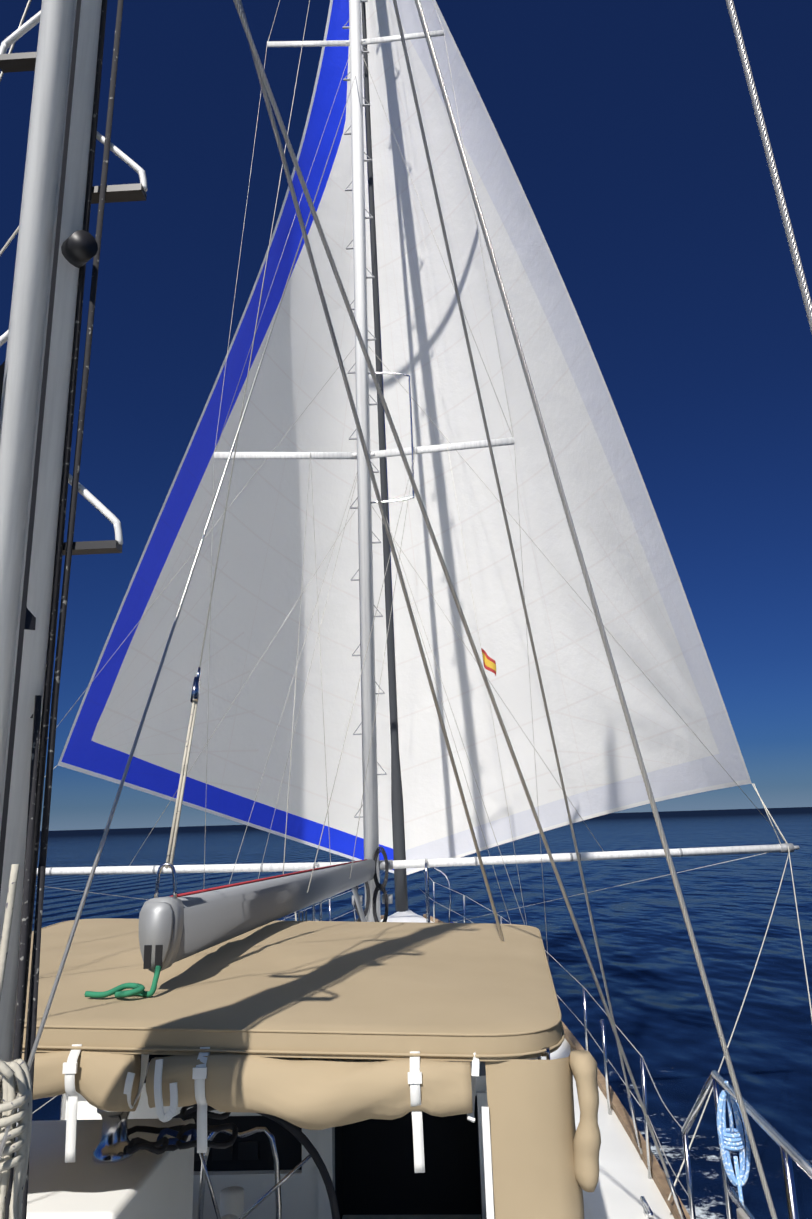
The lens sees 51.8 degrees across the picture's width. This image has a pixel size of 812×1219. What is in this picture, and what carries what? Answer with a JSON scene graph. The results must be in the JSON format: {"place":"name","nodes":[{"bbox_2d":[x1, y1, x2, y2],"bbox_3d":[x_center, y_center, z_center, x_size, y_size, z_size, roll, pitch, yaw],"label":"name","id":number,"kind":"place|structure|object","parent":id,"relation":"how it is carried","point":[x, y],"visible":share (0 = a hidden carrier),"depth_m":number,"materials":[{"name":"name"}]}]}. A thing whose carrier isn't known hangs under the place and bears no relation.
{"place":"outdoors","nodes":[
{"label":"outdoors","id":0,"kind":"place"},
{"bbox_2d":[0,0,811,830],"label":"sky","id":1,"kind":"structure","parent":0,"point":[628,130],"materials":[{"name":"blue"}]},
{"bbox_2d":[18,807,811,1218],"bbox_3d":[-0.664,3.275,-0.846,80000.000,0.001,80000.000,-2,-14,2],"label":"sea","id":2,"kind":"structure","parent":0,"point":[662,1011],"depth_m":25.41,"materials":[{"name":"liquid"}]},
{"bbox_2d":[0,0,811,1218],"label":"yacht","id":3,"kind":"object","parent":2,"relation":"on","point":[232,1052],"visible":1,"depth_m":9.62,"materials":[{"name":"white fabric"}]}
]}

